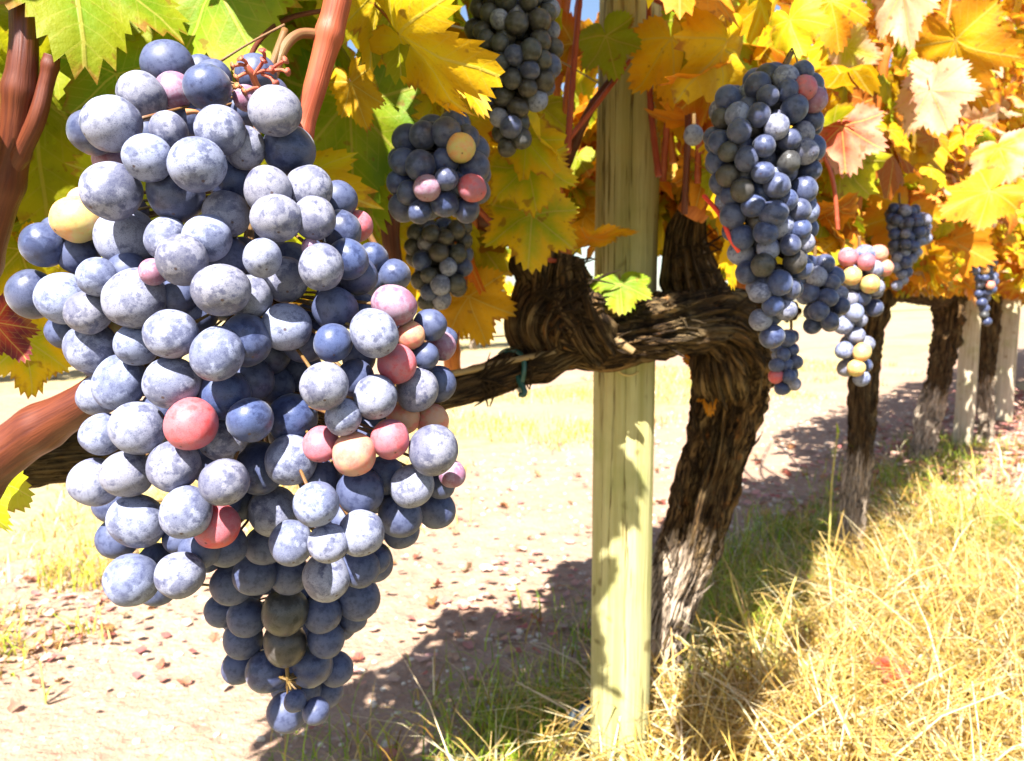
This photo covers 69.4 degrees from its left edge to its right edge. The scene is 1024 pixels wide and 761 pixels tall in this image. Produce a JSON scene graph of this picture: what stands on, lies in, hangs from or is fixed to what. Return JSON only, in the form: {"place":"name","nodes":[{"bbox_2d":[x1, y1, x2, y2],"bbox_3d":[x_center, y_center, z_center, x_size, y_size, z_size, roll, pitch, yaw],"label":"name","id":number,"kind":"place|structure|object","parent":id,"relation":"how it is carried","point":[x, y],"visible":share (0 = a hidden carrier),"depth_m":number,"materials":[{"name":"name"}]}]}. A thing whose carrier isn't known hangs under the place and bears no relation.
{"place":"outdoors","nodes":[
{"label":"outdoors","id":0,"kind":"place"},
{"bbox_2d":[0,330,1023,760],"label":"dirt path","id":1,"kind":"structure","parent":0,"point":[76,724],"depth_m":1.72,"materials":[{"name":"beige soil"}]},
{"bbox_2d":[39,660,72,703],"bbox_3d":[-0.850,0.633,1.398,0.032,0.232,0.056,4,8,34],"label":"weed stalk","id":2,"kind":"object","parent":1,"relation":"on","point":[44,694],"visible":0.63,"depth_m":1.37,"materials":[{"name":"beige plant"}]},
{"bbox_2d":[0,459,527,679],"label":"verge tufts","id":3,"kind":"object","parent":1,"relation":"on","point":[85,573],"visible":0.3,"depth_m":1.93,"materials":[{"name":"yellow plant"}]},
{"bbox_2d":[0,361,1023,760],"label":"leaf litter","id":4,"kind":"object","parent":1,"relation":"on","point":[1010,429],"visible":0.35,"depth_m":2.08,"materials":[{"name":"brown plant"}]},
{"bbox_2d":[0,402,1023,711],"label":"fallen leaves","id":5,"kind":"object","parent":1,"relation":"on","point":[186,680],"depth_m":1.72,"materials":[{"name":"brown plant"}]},
{"bbox_2d":[0,301,1023,760],"bbox_3d":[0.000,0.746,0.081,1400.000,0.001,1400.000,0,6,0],"label":"ground","id":6,"kind":"structure","parent":0,"point":[894,347],"depth_m":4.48,"materials":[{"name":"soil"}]},
{"bbox_2d":[0,292,57,379],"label":"grapevine","id":7,"kind":"object","parent":6,"relation":"on","point":[53,377],"depth_m":7.01,"materials":[{"name":"yellow plant"}]},
{"bbox_2d":[416,290,421,313],"bbox_3d":[-1.466,-1.260,10.150,1.303,1.820,1.666,6,9,44],"label":"grapevine","id":8,"kind":"object","parent":6,"relation":"on","point":[417,296],"visible":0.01,"depth_m":9.96,"materials":[{"name":"yellow plant"}]},
{"bbox_2d":[469,247,513,348],"bbox_3d":[-0.668,-1.392,11.368,1.591,1.818,1.557,0,6,0],"label":"grapevine","id":9,"kind":"object","parent":6,"relation":"on","point":[509,290],"visible":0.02,"depth_m":11.29,"materials":[{"name":"yellow plant"}]},
{"bbox_2d":[0,0,1023,705],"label":"grapevine","id":10,"kind":"object","parent":6,"relation":"on","point":[560,310],"visible":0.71,"depth_m":0.89,"materials":[{"name":"yellow plant"}]},
{"bbox_2d":[4,24,465,733],"bbox_3d":[-0.118,0.017,0.367,0.209,0.404,0.177,5,8,40],"label":"grape cluster","id":11,"kind":"object","parent":10,"relation":"hanging from","point":[136,308],"visible":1,"depth_m":0.32,"materials":[{"name":"blue food"}]},
{"bbox_2d":[362,232,410,295],"bbox_3d":[-0.076,-0.071,0.437,0.032,0.042,0.020,0,6,0],"label":"grape cluster","id":12,"kind":"object","parent":10,"relation":"hanging from","point":[394,271],"visible":0.62,"depth_m":0.43,"materials":[{"name":"blue food"}]},
{"bbox_2d":[386,109,490,223],"bbox_3d":[-0.055,-0.163,0.555,0.078,0.094,0.076,0,6,0],"label":"grape cluster","id":13,"kind":"object","parent":10,"relation":"hanging from","point":[439,165],"visible":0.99,"depth_m":0.53,"materials":[{"name":"blue food"}]},
{"bbox_2d":[404,217,473,309],"bbox_3d":[-0.074,-0.123,0.752,0.070,0.105,0.068,0,6,0],"label":"grape cluster","id":14,"kind":"object","parent":10,"relation":"hanging from","point":[438,259],"visible":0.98,"depth_m":0.73,"materials":[{"name":"blue food"}]},
{"bbox_2d":[497,347,527,397],"bbox_3d":[0.006,-0.012,0.930,0.030,0.060,0.064,-4,8,-35],"label":"vine tie","id":15,"kind":"object","parent":10,"relation":"attached to","point":[522,388],"visible":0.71,"depth_m":0.91,"materials":[{"name":"green plastic"}]},
{"bbox_2d":[464,0,563,156],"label":"grape cluster","id":16,"kind":"object","parent":10,"relation":"hanging from","point":[520,37],"visible":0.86,"depth_m":0.61,"materials":[{"name":"blue food"}]},
{"bbox_2d":[684,113,702,145],"bbox_3d":[0.157,-0.218,0.641,0.017,0.029,0.017,-3,7,-28],"label":"grape","id":17,"kind":"object","parent":10,"relation":"hanging from","point":[693,133],"visible":1,"depth_m":0.64,"materials":[{"name":"food"}]},
{"bbox_2d":[703,47,827,348],"bbox_3d":[0.194,-0.141,0.574,0.097,0.232,0.093,0,6,0],"label":"grape cluster","id":18,"kind":"object","parent":10,"relation":"hanging from","point":[763,165],"visible":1,"depth_m":0.55,"materials":[{"name":"blue food"}]},
{"bbox_2d":[768,320,803,394],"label":"grape cluster","id":19,"kind":"object","parent":10,"relation":"hanging from","point":[786,362],"visible":0.95,"depth_m":0.72,"materials":[{"name":"blue food"}]},
{"bbox_2d":[796,246,850,333],"bbox_3d":[0.300,-0.087,0.715,0.055,0.086,0.049,0,6,0],"label":"grape cluster","id":20,"kind":"object","parent":10,"relation":"hanging from","point":[824,295],"visible":0.88,"depth_m":0.70,"materials":[{"name":"blue food"}]},
{"bbox_2d":[834,236,893,386],"bbox_3d":[0.403,-0.080,0.854,0.067,0.174,0.057,0,6,0],"label":"grape cluster","id":21,"kind":"object","parent":10,"relation":"hanging from","point":[867,269],"visible":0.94,"depth_m":0.84,"materials":[{"name":"food"}]},
{"bbox_2d":[884,193,932,290],"bbox_3d":[0.728,-0.255,1.361,0.103,0.179,0.071,-5,8,-40],"label":"grape cluster","id":22,"kind":"object","parent":10,"relation":"hanging from","point":[908,228],"visible":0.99,"depth_m":1.34,"materials":[{"name":"blue food"}]},
{"bbox_2d":[156,423,1023,760],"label":"green grass","id":23,"kind":"structure","parent":6,"relation":"on","point":[720,589],"depth_m":1.64,"materials":[{"name":"plant"}]},
{"bbox_2d":[590,0,661,760],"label":"wooden post","id":24,"kind":"object","parent":6,"relation":"on","point":[627,188],"visible":0.77,"depth_m":1.04,"materials":[{"name":"beige wood"}]},
{"bbox_2d":[450,25,597,83],"bbox_3d":[0.036,-0.372,0.840,0.059,0.050,0.442,4,7,30],"label":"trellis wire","id":25,"kind":"object","parent":24,"relation":"attached to","point":[562,62],"visible":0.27,"depth_m":0.86,"materials":[{"name":"grey metal"}]},
{"bbox_2d":[568,696,590,737],"bbox_3d":[0.122,0.518,1.141,0.074,0.054,0.033,-4,7,-30],"label":"drip hose","id":26,"kind":"object","parent":24,"relation":"attached to","point":[572,715],"visible":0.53,"depth_m":1.13,"materials":[{"name":"black plastic"}]},
{"bbox_2d":[618,371,638,375],"bbox_3d":[0.148,-0.024,1.014,0.064,0.036,0.010,1,6,11],"label":"twine loop","id":27,"kind":"object","parent":24,"relation":"attached to","point":[629,375],"visible":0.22,"depth_m":1.01,"materials":[{"name":"beige fabric"}]},
{"bbox_2d":[338,415,1023,760],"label":"dry grass","id":28,"kind":"structure","parent":6,"relation":"on","point":[949,629],"depth_m":1.27,"materials":[{"name":"yellow plant"}]},
{"bbox_2d":[714,572,766,682],"bbox_3d":[0.414,0.450,1.298,0.111,0.239,0.082,0,6,0],"label":"weed stalk","id":29,"kind":"object","parent":28,"relation":"on","point":[743,616],"visible":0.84,"depth_m":1.30,"materials":[{"name":"beige plant"}]},
{"bbox_2d":[759,566,800,675],"bbox_3d":[0.469,0.442,1.318,0.070,0.240,0.031,0,6,0],"label":"weed stalk","id":30,"kind":"object","parent":28,"relation":"on","point":[782,621],"visible":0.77,"depth_m":1.31,"materials":[{"name":"beige plant"}]},
{"bbox_2d":[817,422,839,573],"bbox_3d":[0.806,0.304,1.886,0.084,0.404,0.077,0,6,0],"label":"weed stalk","id":31,"kind":"object","parent":6,"relation":"on","point":[831,485],"visible":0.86,"depth_m":1.88,"materials":[{"name":"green plant"}]},
{"bbox_2d":[757,0,1023,578],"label":"grapevine","id":32,"kind":"object","parent":6,"relation":"on","point":[984,175],"visible":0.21,"depth_m":1.78,"materials":[{"name":"yellow plant"}]},
{"bbox_2d":[969,248,998,325],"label":"grape cluster","id":33,"kind":"object","parent":32,"relation":"hanging from","point":[986,280],"visible":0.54,"depth_m":2.21,"materials":[{"name":"blue food"}]},
{"bbox_2d":[861,0,1023,464],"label":"grapevine","id":34,"kind":"object","parent":6,"relation":"on","point":[949,319],"visible":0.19,"depth_m":3.28,"materials":[{"name":"yellow plant"}]},
{"bbox_2d":[952,75,997,447],"bbox_3d":[2.299,-0.626,3.674,0.093,2.050,0.090,0,6,0],"label":"wooden stake","id":35,"kind":"object","parent":6,"relation":"on","point":[966,383],"visible":0.35,"depth_m":3.71,"materials":[{"name":"grey wood"}]},
{"bbox_2d":[976,78,1023,445],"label":"grapevine","id":36,"kind":"object","parent":6,"relation":"on","point":[988,352],"visible":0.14,"depth_m":3.79,"materials":[{"name":"brown plant"}]},
{"bbox_2d":[994,272,1020,422],"bbox_3d":[3.005,-0.710,4.449,0.126,2.050,0.125,0,6,0],"label":"wooden stake","id":37,"kind":"object","parent":6,"relation":"on","point":[1004,379],"visible":0.37,"depth_m":4.46,"materials":[{"name":"beige wood"}]},
{"bbox_2d":[459,309,931,338],"bbox_3d":[2.666,-0.415,4.208,0.031,0.028,10.600,5,8,41],"label":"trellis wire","id":38,"kind":"object","parent":37,"relation":"attached to","point":[798,316],"visible":0.09,"depth_m":2.13,"materials":[{"name":"grey metal"}]},
{"bbox_2d":[1013,297,1023,413],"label":"grapevine","id":39,"kind":"object","parent":6,"relation":"on","point":[1022,302],"visible":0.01,"depth_m":4.68,"materials":[{"name":"brown plant"}]},
{"bbox_2d":[0,311,1023,424],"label":"dirt track","id":40,"kind":"structure","parent":0,"point":[11,405],"depth_m":9.03,"materials":[{"name":"beige soil"}]},
{"bbox_2d":[347,0,1015,300],"label":"sky","id":41,"kind":"structure","parent":0,"point":[590,8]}
]}

